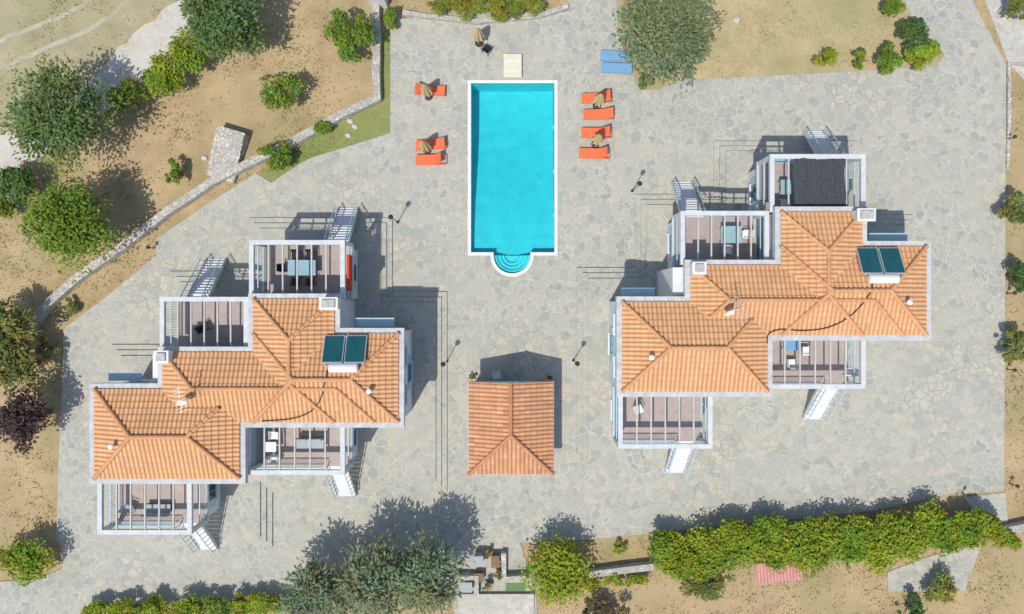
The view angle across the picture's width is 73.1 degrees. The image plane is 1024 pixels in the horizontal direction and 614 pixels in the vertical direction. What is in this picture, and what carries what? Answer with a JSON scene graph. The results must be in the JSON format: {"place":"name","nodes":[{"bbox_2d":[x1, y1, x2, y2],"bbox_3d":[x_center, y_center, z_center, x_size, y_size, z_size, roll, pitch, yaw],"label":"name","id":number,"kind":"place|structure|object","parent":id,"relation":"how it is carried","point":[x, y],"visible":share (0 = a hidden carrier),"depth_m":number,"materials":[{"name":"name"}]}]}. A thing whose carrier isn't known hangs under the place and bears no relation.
{"place":"outdoors","nodes":[
{"label":"outdoors","id":0,"kind":"place"},
{"bbox_2d":[0,0,177,132],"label":"field","id":1,"kind":"structure","parent":0,"point":[82,51],"depth_m":45.99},
{"bbox_2d":[0,0,93,43],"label":"wheel track","id":2,"kind":"structure","parent":1,"relation":"on","point":[39,25],"depth_m":45.98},
{"bbox_2d":[0,0,129,68],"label":"wheel track","id":3,"kind":"structure","parent":1,"relation":"on","point":[116,11],"depth_m":45.98,"materials":[{"name":"soil"}]},
{"bbox_2d":[0,0,197,173],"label":"road","id":4,"kind":"structure","parent":0,"point":[138,49],"depth_m":45.98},
{"bbox_2d":[141,503,171,516],"bbox_3d":[-21.907,12.516,42.675,1.600,0.850,0.640,0,90,0],"label":"sofa","id":5,"kind":"object","parent":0,"point":[152,510],"visible":0.82,"depth_m":42.66,"materials":[{"name":"fabric"}]},
{"bbox_2d":[296,438,323,448],"bbox_3d":[-12.476,8.418,42.675,1.700,0.850,0.640,0,90,0],"label":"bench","id":6,"kind":"object","parent":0,"point":[303,443],"visible":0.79,"depth_m":42.66,"materials":[{"name":"fabric"}]},
{"bbox_2d":[0,0,1005,613],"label":"paving","id":7,"kind":"structure","parent":0,"point":[930,144],"depth_m":45.94,"materials":[{"name":"stone"}]},
{"bbox_2d":[89,207,412,553],"bbox_3d":[-15.550,4.765,42.609,18.440,6.637,22.727,0,90,0],"label":"villa","id":8,"kind":"object","parent":7,"relation":"on","point":[242,369],"visible":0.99,"depth_m":40.38,"materials":[{"name":"tile"}]},
{"bbox_2d":[288,260,316,274],"bbox_3d":[-12.899,-2.411,42.731,1.700,0.742,0.950,0,90,0],"label":"table","id":9,"kind":"object","parent":8,"relation":"on","point":[304,267],"visible":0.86,"depth_m":42.36,"materials":[{"name":"blue glass"}]},
{"bbox_2d":[261,335,367,421],"bbox_3d":[-11.150,4.436,39.885,2.936,1.240,7.760,37,90,0],"label":"solar water heater","id":10,"kind":"object","parent":8,"relation":"on","point":[333,351],"visible":0.99,"depth_m":39.71,"materials":[{"name":"glass"}]},
{"bbox_2d":[111,218,446,546],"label":"plinth","id":11,"kind":"structure","parent":7,"relation":"on","point":[411,456],"depth_m":45.58,"materials":[{"name":"stone"}]},
{"bbox_2d":[383,6,398,29],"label":"bush","id":12,"kind":"object","parent":7,"relation":"on","point":[389,18],"visible":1,"depth_m":44.94,"materials":[{"name":"green plant"}]},
{"bbox_2d":[415,137,445,151],"bbox_3d":[-5.364,-10.727,45.604,2.000,0.682,0.692,-5,90,0],"label":"sun lounger","id":13,"kind":"object","parent":7,"relation":"on","point":[438,143],"visible":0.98,"depth_m":45.57,"materials":[{"name":"orange fabric"}]},
{"bbox_2d":[415,83,445,96],"bbox_3d":[-5.409,-14.318,45.577,2.000,0.736,0.692,3,90,0],"label":"sun lounger","id":14,"kind":"object","parent":7,"relation":"on","point":[437,90],"visible":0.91,"depth_m":45.57,"materials":[{"name":"orange fabric"}]},
{"bbox_2d":[416,152,445,165],"bbox_3d":[-5.364,-9.727,45.465,2.000,0.959,0.692,-1,90,0],"label":"sun lounger","id":15,"kind":"object","parent":7,"relation":"on","point":[433,159],"visible":1,"depth_m":45.57,"materials":[{"name":"orange fabric"}]},
{"bbox_2d":[458,593,533,599],"bbox_3d":[-1.046,19.204,45.822,5.000,0.245,0.409,0,90,0],"label":"stair step","id":16,"kind":"object","parent":7,"relation":"on","point":[500,596],"visible":0.93,"depth_m":45.70,"materials":[{"name":"stone"}]},
{"bbox_2d":[458,600,533,605],"bbox_3d":[-1.046,19.614,45.852,5.000,0.185,0.409,0,90,0],"label":"stair step","id":17,"kind":"object","parent":7,"relation":"on","point":[495,602],"visible":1,"depth_m":45.76,"materials":[{"name":"stone"}]},
{"bbox_2d":[459,606,533,611],"bbox_3d":[-1.046,20.023,45.883,5.000,0.125,0.409,0,90,0],"label":"stair step","id":18,"kind":"object","parent":7,"relation":"on","point":[496,608],"visible":1,"depth_m":45.82,"materials":[{"name":"stone"}]},
{"bbox_2d":[468,80,557,276],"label":"swimming pool","id":19,"kind":"structure","parent":7,"relation":"in","point":[512,178],"depth_m":47.01,"materials":[{"name":"liquid"}]},
{"bbox_2d":[504,54,521,76],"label":"diving platform","id":20,"kind":"structure","parent":7,"relation":"on","point":[512,65],"depth_m":45.64,"materials":[{"name":"white plastic"}]},
{"bbox_2d":[579,147,609,159],"bbox_3d":[5.455,-10.136,45.484,2.000,0.922,0.692,1,90,0],"label":"sun lounger","id":21,"kind":"object","parent":7,"relation":"on","point":[593,153],"visible":1,"depth_m":45.57,"materials":[{"name":"orange fabric"}]},
{"bbox_2d":[581,126,611,138],"bbox_3d":[5.591,-11.500,45.504,2.000,0.882,0.692,0,90,0],"label":"sun lounger","id":22,"kind":"object","parent":7,"relation":"on","point":[604,132],"visible":0.94,"depth_m":45.57,"materials":[{"name":"orange fabric"}]},
{"bbox_2d":[581,90,611,104],"bbox_3d":[5.591,-13.818,45.526,2.000,0.837,0.692,-3,90,0],"label":"sun lounger","id":23,"kind":"object","parent":7,"relation":"on","point":[587,98],"visible":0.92,"depth_m":45.57,"materials":[{"name":"orange fabric"}]},
{"bbox_2d":[583,107,613,120],"bbox_3d":[5.727,-12.727,45.577,2.000,0.736,0.692,-2,90,0],"label":"sun lounger","id":24,"kind":"object","parent":7,"relation":"on","point":[598,114],"visible":1,"depth_m":45.57,"materials":[{"name":"orange fabric"}]},
{"bbox_2d":[601,50,631,61],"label":"sun lounger","id":25,"kind":"object","parent":7,"relation":"on","point":[609,55],"visible":0.62,"depth_m":45.57,"materials":[{"name":"blue fabric"}]},
{"bbox_2d":[601,62,631,75],"bbox_3d":[6.919,-15.772,45.730,2.020,0.430,0.692,3,90,0],"label":"sun lounger","id":26,"kind":"object","parent":7,"relation":"on","point":[618,68],"visible":0.95,"depth_m":45.57,"materials":[{"name":"blue fabric"}]},
{"bbox_2d":[577,141,912,469],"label":"plinth","id":27,"kind":"structure","parent":7,"relation":"on","point":[888,390],"depth_m":45.58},
{"bbox_2d":[608,128,930,474],"bbox_3d":[15.350,-0.335,42.609,18.440,6.637,22.727,0,90,0],"label":"villa","id":28,"kind":"object","parent":7,"relation":"on","point":[681,345],"visible":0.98,"depth_m":40.37,"materials":[{"name":"tile"}]},
{"bbox_2d":[719,226,741,242],"bbox_3d":[13.449,-4.441,42.731,1.250,0.742,1.050,0,90,0],"label":"table","id":29,"kind":"object","parent":28,"relation":"on","point":[730,234],"visible":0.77,"depth_m":42.36,"materials":[{"name":"blue glass"}]},
{"bbox_2d":[749,176,755,209],"bbox_3d":[15.470,-7.300,44.285,0.160,1.170,2.024,0,90,0],"label":"window","id":30,"kind":"structure","parent":28,"relation":"in","point":[752,187],"depth_m":44.53,"materials":[{"name":"blue glass"}]},
{"bbox_2d":[792,158,845,206],"bbox_3d":[18.225,-7.300,40.968,3.203,0.088,3.060,0,90,0],"label":"shade net","id":31,"kind":"object","parent":28,"relation":"on","point":[818,183],"visible":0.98,"depth_m":40.98,"materials":[{"name":"fabric"}]},
{"bbox_2d":[767,247,905,343],"bbox_3d":[18.977,-0.365,39.885,9.347,1.240,2.936,-45,90,0],"label":"solar water heater","id":32,"kind":"object","parent":28,"relation":"on","point":[890,258],"visible":0.99,"depth_m":39.72,"materials":[{"name":"glass"}]},
{"bbox_2d":[467,380,554,475],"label":"pool house","id":33,"kind":"structure","parent":0,"point":[510,427],"depth_m":42.89,"materials":[{"name":"tile"}]},
{"bbox_2d":[0,0,1023,613],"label":"ground","id":34,"kind":"structure","parent":0,"point":[246,110],"depth_m":46.00,"materials":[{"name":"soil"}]},
{"bbox_2d":[0,196,15,219],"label":"bush","id":35,"kind":"object","parent":34,"relation":"on","point":[5,210],"visible":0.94,"depth_m":44.78,"materials":[{"name":"green plant"}]},
{"bbox_2d":[0,164,40,204],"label":"bush","id":36,"kind":"object","parent":34,"relation":"on","point":[19,178],"visible":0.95,"depth_m":44.21,"materials":[{"name":"green plant"}]},
{"bbox_2d":[0,296,41,354],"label":"tree","id":37,"kind":"object","parent":34,"relation":"on","point":[9,329],"visible":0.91,"depth_m":43.62,"materials":[{"name":"green plant"}]},
{"bbox_2d":[0,336,43,392],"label":"tree","id":38,"kind":"object","parent":34,"relation":"on","point":[17,368],"visible":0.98,"depth_m":43.41,"materials":[{"name":"green plant"}]},
{"bbox_2d":[0,382,53,454],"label":"tree","id":39,"kind":"object","parent":34,"relation":"on","point":[14,413],"visible":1,"depth_m":43.20,"materials":[{"name":"purple plant"}]},
{"bbox_2d":[0,535,56,586],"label":"bush","id":40,"kind":"object","parent":34,"relation":"on","point":[25,558],"visible":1,"depth_m":44.24,"materials":[{"name":"green plant"}]},
{"bbox_2d":[34,336,60,359],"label":"bush","id":41,"kind":"object","parent":34,"relation":"on","point":[42,346],"visible":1,"depth_m":45.02,"materials":[{"name":"green plant"}]},
{"bbox_2d":[0,52,130,172],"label":"tree","id":42,"kind":"object","parent":34,"relation":"on","point":[36,119],"visible":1,"depth_m":41.87,"materials":[{"name":"green plant"}]},
{"bbox_2d":[9,164,124,283],"bbox_3d":[-27.329,-5.193,43.262,5.873,5.595,6.739,-39,90,0],"label":"tree","id":43,"kind":"object","parent":34,"relation":"on","point":[74,227],"visible":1,"depth_m":41.82,"materials":[{"name":"green plant"}]},
{"bbox_2d":[80,598,119,613],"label":"hedge bush","id":44,"kind":"object","parent":34,"relation":"on","point":[96,608],"visible":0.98,"depth_m":44.97,"materials":[{"name":"green plant"}]},
{"bbox_2d":[107,595,146,613],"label":"hedge bush","id":45,"kind":"object","parent":34,"relation":"on","point":[116,607],"visible":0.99,"depth_m":44.91,"materials":[{"name":"green plant"}]},
{"bbox_2d":[105,74,150,112],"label":"bush","id":46,"kind":"object","parent":34,"relation":"on","point":[126,92],"visible":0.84,"depth_m":44.23,"materials":[{"name":"green plant"}]},
{"bbox_2d":[134,593,169,613],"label":"hedge bush","id":47,"kind":"object","parent":34,"relation":"on","point":[152,605],"visible":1,"depth_m":44.91,"materials":[{"name":"green plant"}]},
{"bbox_2d":[141,49,185,98],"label":"bush","id":48,"kind":"object","parent":34,"relation":"on","point":[164,75],"visible":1,"depth_m":44.24,"materials":[{"name":"green plant"}]},
{"bbox_2d":[164,157,183,184],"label":"bush","id":49,"kind":"object","parent":34,"relation":"on","point":[175,171],"visible":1,"depth_m":44.84,"materials":[{"name":"green plant"}]},
{"bbox_2d":[166,593,206,613],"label":"hedge bush","id":50,"kind":"object","parent":34,"relation":"on","point":[188,606],"visible":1,"depth_m":44.73,"materials":[{"name":"green plant"}]},
{"bbox_2d":[167,27,213,74],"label":"bush","id":51,"kind":"object","parent":34,"relation":"on","point":[183,56],"visible":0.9,"depth_m":44.17,"materials":[{"name":"green plant"}]},
{"bbox_2d":[23,4,381,341],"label":"stone wall","id":52,"kind":"structure","parent":34,"relation":"on","point":[48,305],"depth_m":45.35,"materials":[{"name":"stone"}]},
{"bbox_2d":[195,594,230,613],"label":"hedge bush","id":53,"kind":"object","parent":34,"relation":"on","point":[214,605],"visible":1,"depth_m":44.90,"materials":[{"name":"green plant"}]},
{"bbox_2d":[179,0,268,63],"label":"tree","id":54,"kind":"object","parent":34,"relation":"on","point":[206,13],"visible":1,"depth_m":42.08,"materials":[{"name":"green plant"}]},
{"bbox_2d":[206,125,249,183],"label":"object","id":55,"kind":"structure","parent":34,"relation":"on","point":[229,147],"depth_m":45.39,"materials":[{"name":"stone"}]},
{"bbox_2d":[226,591,268,613],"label":"hedge bush","id":56,"kind":"object","parent":34,"relation":"on","point":[248,603],"visible":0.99,"depth_m":44.90,"materials":[{"name":"green plant"}]},
{"bbox_2d":[257,592,291,613],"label":"hedge bush","id":57,"kind":"object","parent":34,"relation":"on","point":[264,602],"visible":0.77,"depth_m":44.77,"materials":[{"name":"green plant"}]},
{"bbox_2d":[259,71,306,110],"bbox_3d":[-14.775,-13.912,44.795,3.063,2.534,2.643,0,90,0],"label":"tree","id":58,"kind":"object","parent":34,"relation":"on","point":[286,101],"visible":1,"depth_m":44.26,"materials":[{"name":"green plant"}]},
{"bbox_2d":[272,548,362,613],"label":"tree","id":59,"kind":"object","parent":34,"relation":"on","point":[302,599],"visible":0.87,"depth_m":42.49,"materials":[{"name":"green plant"}]},
{"bbox_2d":[260,28,389,182],"bbox_3d":[-10.657,-12.239,45.988,5.036,0.001,13.138,41,90,0],"label":"grass strip","id":60,"kind":"object","parent":34,"relation":"on","point":[369,124],"depth_m":45.99,"materials":[{"name":"plant"}]},
{"bbox_2d":[256,140,292,170],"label":"bush","id":61,"kind":"object","parent":60,"relation":"on","point":[280,158],"visible":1,"depth_m":44.68,"materials":[{"name":"green plant"}]},
{"bbox_2d":[313,120,331,134],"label":"bush","id":62,"kind":"object","parent":60,"relation":"on","point":[321,127],"visible":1,"depth_m":45.07,"materials":[{"name":"green plant"}]},
{"bbox_2d":[323,8,377,62],"bbox_3d":[-10.273,-17.308,44.579,3.541,2.970,3.374,0,90,0],"label":"tree","id":63,"kind":"object","parent":34,"relation":"on","point":[344,34],"visible":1,"depth_m":43.71,"materials":[{"name":"green plant"}]},
{"bbox_2d":[317,528,421,613],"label":"tree","id":64,"kind":"object","parent":34,"relation":"on","point":[377,596],"visible":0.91,"depth_m":42.06,"materials":[{"name":"green plant"}]},
{"bbox_2d":[387,528,467,613],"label":"tree","id":65,"kind":"object","parent":34,"relation":"on","point":[435,582],"visible":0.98,"depth_m":41.64,"materials":[{"name":"green plant"}]},
{"bbox_2d":[425,0,461,16],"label":"hedge bush","id":66,"kind":"object","parent":34,"relation":"on","point":[439,7],"visible":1,"depth_m":44.90,"materials":[{"name":"green plant"}]},
{"bbox_2d":[451,0,489,21],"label":"hedge bush","id":67,"kind":"object","parent":34,"relation":"on","point":[469,7],"visible":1,"depth_m":44.86,"materials":[{"name":"green plant"}]},
{"bbox_2d":[402,4,568,24],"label":"stone wall","id":68,"kind":"structure","parent":34,"relation":"on","point":[488,20],"depth_m":45.65,"materials":[{"name":"stone"}]},
{"bbox_2d":[484,0,519,22],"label":"hedge bush","id":69,"kind":"object","parent":34,"relation":"on","point":[498,9],"visible":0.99,"depth_m":44.88,"materials":[{"name":"green plant"}]},
{"bbox_2d":[501,551,526,580],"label":"stone wall","id":70,"kind":"structure","parent":34,"relation":"on","point":[511,577],"depth_m":45.40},
{"bbox_2d":[509,0,546,19],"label":"hedge bush","id":71,"kind":"object","parent":34,"relation":"on","point":[535,6],"visible":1,"depth_m":44.99,"materials":[{"name":"green plant"}]},
{"bbox_2d":[517,532,598,607],"bbox_3d":[2.957,16.855,44.579,5.265,2.965,4.850,0,90,0],"label":"tree","id":72,"kind":"object","parent":34,"relation":"on","point":[563,578],"visible":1,"depth_m":43.72,"materials":[{"name":"green plant"}]},
{"bbox_2d":[582,595,630,613],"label":"bush","id":73,"kind":"object","parent":34,"relation":"on","point":[596,602],"visible":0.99,"depth_m":44.90,"materials":[{"name":"green plant"}]},
{"bbox_2d":[588,561,653,577],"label":"stone wall","id":74,"kind":"structure","parent":34,"relation":"on","point":[624,568],"depth_m":45.40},
{"bbox_2d":[624,574,649,586],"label":"hedge bush","id":75,"kind":"object","parent":34,"relation":"on","point":[638,579],"visible":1,"depth_m":45.34,"materials":[{"name":"green plant"}]},
{"bbox_2d":[647,527,688,578],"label":"hedge bush","id":76,"kind":"object","parent":34,"relation":"on","point":[664,543],"visible":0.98,"depth_m":44.36,"materials":[{"name":"green plant"}]},
{"bbox_2d":[611,0,727,92],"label":"tree","id":77,"kind":"object","parent":34,"relation":"on","point":[674,29],"visible":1,"depth_m":41.80,"materials":[{"name":"green plant"}]},
{"bbox_2d":[670,535,714,581],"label":"hedge bush","id":78,"kind":"object","parent":34,"relation":"on","point":[693,562],"visible":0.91,"depth_m":44.34,"materials":[{"name":"green plant"}]},
{"bbox_2d":[678,570,735,601],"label":"bush","id":79,"kind":"object","parent":34,"relation":"on","point":[705,588],"visible":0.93,"depth_m":44.87,"materials":[{"name":"green plant"}]},
{"bbox_2d":[685,521,737,577],"bbox_3d":[12.777,15.773,45.032,3.779,2.062,3.768,0,90,0],"label":"hedge bush","id":80,"kind":"object","parent":34,"relation":"on","point":[712,543],"visible":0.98,"depth_m":44.31,"materials":[{"name":"green plant"}]},
{"bbox_2d":[715,518,764,569],"bbox_3d":[14.414,15.375,44.996,3.790,2.144,3.437,0,90,0],"label":"hedge bush","id":81,"kind":"object","parent":34,"relation":"on","point":[737,530],"visible":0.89,"depth_m":44.29,"materials":[{"name":"green plant"}]},
{"bbox_2d":[741,512,789,564],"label":"hedge bush","id":82,"kind":"object","parent":34,"relation":"on","point":[759,530],"visible":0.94,"depth_m":44.31,"materials":[{"name":"green plant"}]},
{"bbox_2d":[754,561,801,584],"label":"shed","id":83,"kind":"structure","parent":34,"relation":"on","point":[763,575],"depth_m":45.15,"materials":[{"name":"tile"}]},
{"bbox_2d":[762,517,812,573],"bbox_3d":[17.691,15.457,45.030,3.828,2.070,3.619,0,90,0],"label":"hedge bush","id":84,"kind":"object","parent":34,"relation":"on","point":[780,558],"visible":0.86,"depth_m":44.39,"materials":[{"name":"green plant"}]},
{"bbox_2d":[785,516,838,578],"bbox_3d":[19.175,15.416,44.977,3.802,2.175,3.828,39,90,0],"label":"hedge bush","id":85,"kind":"object","parent":34,"relation":"on","point":[803,529],"visible":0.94,"depth_m":44.33,"materials":[{"name":"green plant"}]},
{"bbox_2d":[807,510,858,566],"bbox_3d":[20.559,15.286,44.950,3.665,2.218,3.823,-35,90,0],"label":"hedge bush","id":86,"kind":"object","parent":34,"relation":"on","point":[831,528],"visible":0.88,"depth_m":44.30,"materials":[{"name":"green plant"}]},
{"bbox_2d":[830,513,879,567],"bbox_3d":[22.045,15.090,44.979,3.903,2.165,3.298,-35,90,0],"label":"hedge bush","id":87,"kind":"object","parent":34,"relation":"on","point":[856,542],"visible":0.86,"depth_m":44.25,"materials":[{"name":"green plant"}]},
{"bbox_2d":[857,511,908,575],"bbox_3d":[23.826,15.330,44.934,3.493,2.266,4.198,0,90,0],"label":"hedge bush","id":88,"kind":"object","parent":34,"relation":"on","point":[875,560],"visible":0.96,"depth_m":44.31,"materials":[{"name":"green plant"}]},
{"bbox_2d":[876,506,927,564],"bbox_3d":[25.138,14.815,44.951,3.820,2.218,3.814,0,90,0],"label":"hedge bush","id":89,"kind":"object","parent":34,"relation":"on","point":[902,534],"visible":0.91,"depth_m":44.24,"materials":[{"name":"green plant"}]},
{"bbox_2d":[897,591,925,613],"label":"bush","id":90,"kind":"object","parent":34,"relation":"on","point":[915,606],"visible":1,"depth_m":45.20,"materials":[{"name":"green plant"}]},
{"bbox_2d":[908,498,951,550],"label":"hedge bush","id":91,"kind":"object","parent":34,"relation":"on","point":[927,516],"visible":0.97,"depth_m":44.28,"materials":[{"name":"green plant"}]},
{"bbox_2d":[922,567,959,606],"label":"bush","id":92,"kind":"object","parent":34,"relation":"on","point":[938,590],"visible":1,"depth_m":44.91,"materials":[{"name":"green plant"}]},
{"bbox_2d":[929,505,976,557],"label":"hedge bush","id":93,"kind":"object","parent":34,"relation":"on","point":[947,535],"visible":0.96,"depth_m":44.29,"materials":[{"name":"green plant"}]},
{"bbox_2d":[953,506,995,550],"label":"hedge bush","id":94,"kind":"object","parent":34,"relation":"on","point":[981,523],"visible":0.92,"depth_m":44.35,"materials":[{"name":"green plant"}]},
{"bbox_2d":[980,512,1007,548],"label":"hedge bush","id":95,"kind":"object","parent":34,"relation":"on","point":[999,534],"visible":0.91,"depth_m":44.25,"materials":[{"name":"green plant"}]},
{"bbox_2d":[995,190,1023,224],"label":"bush","id":96,"kind":"object","parent":34,"relation":"on","point":[1015,214],"visible":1,"depth_m":44.64,"materials":[{"name":"green plant"}]},
{"bbox_2d":[999,328,1023,363],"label":"bush","id":97,"kind":"object","parent":34,"relation":"on","point":[1015,345],"visible":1,"depth_m":44.65,"materials":[{"name":"green plant"}]},
{"bbox_2d":[1002,530,1021,551],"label":"bush","id":98,"kind":"object","parent":34,"relation":"on","point":[1012,540],"visible":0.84,"depth_m":44.99,"materials":[{"name":"green plant"}]},
{"bbox_2d":[1003,0,1023,19],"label":"bush","id":99,"kind":"object","parent":34,"relation":"on","point":[1013,9],"visible":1,"depth_m":44.77,"materials":[{"name":"green plant"}]},
{"bbox_2d":[1005,62,1023,169],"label":"stone wall","id":100,"kind":"structure","parent":34,"relation":"on","point":[1008,111],"depth_m":45.80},
{"bbox_2d":[1005,259,1023,292],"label":"bush","id":101,"kind":"object","parent":34,"relation":"on","point":[1016,273],"visible":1,"depth_m":44.66,"materials":[{"name":"green plant"}]},
{"bbox_2d":[616,0,944,89],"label":"dirt ground","id":102,"kind":"structure","parent":0,"point":[790,54],"depth_m":45.97,"materials":[{"name":"soil"}]},
{"bbox_2d":[812,48,837,66],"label":"bush","id":103,"kind":"object","parent":102,"relation":"on","point":[830,55],"visible":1,"depth_m":44.80,"materials":[{"name":"green plant"}]},
{"bbox_2d":[875,41,902,75],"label":"bush","id":104,"kind":"object","parent":102,"relation":"on","point":[891,57],"visible":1,"depth_m":44.69,"materials":[{"name":"green plant"}]},
{"bbox_2d":[881,0,905,17],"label":"bush","id":105,"kind":"object","parent":102,"relation":"on","point":[892,7],"visible":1,"depth_m":44.66,"materials":[{"name":"green plant"}]},
{"bbox_2d":[897,16,929,51],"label":"bush","id":106,"kind":"object","parent":102,"relation":"on","point":[915,27],"visible":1,"depth_m":44.64,"materials":[{"name":"green plant"}]},
{"bbox_2d":[904,40,941,70],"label":"bush","id":107,"kind":"object","parent":102,"relation":"on","point":[929,51],"visible":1,"depth_m":44.90,"materials":[{"name":"green plant"}]},
{"bbox_2d":[887,545,980,590],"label":"path","id":108,"kind":"structure","parent":0,"point":[909,576],"depth_m":45.95,"materials":[{"name":"stone"}]},
{"bbox_2d":[964,493,1007,522],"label":"path","id":109,"kind":"structure","parent":0,"point":[996,503],"depth_m":45.96,"materials":[{"name":"stone"}]},
{"bbox_2d":[985,0,1023,79],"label":"path","id":110,"kind":"structure","parent":0,"point":[1012,42],"depth_m":45.95,"materials":[{"name":"stone"}]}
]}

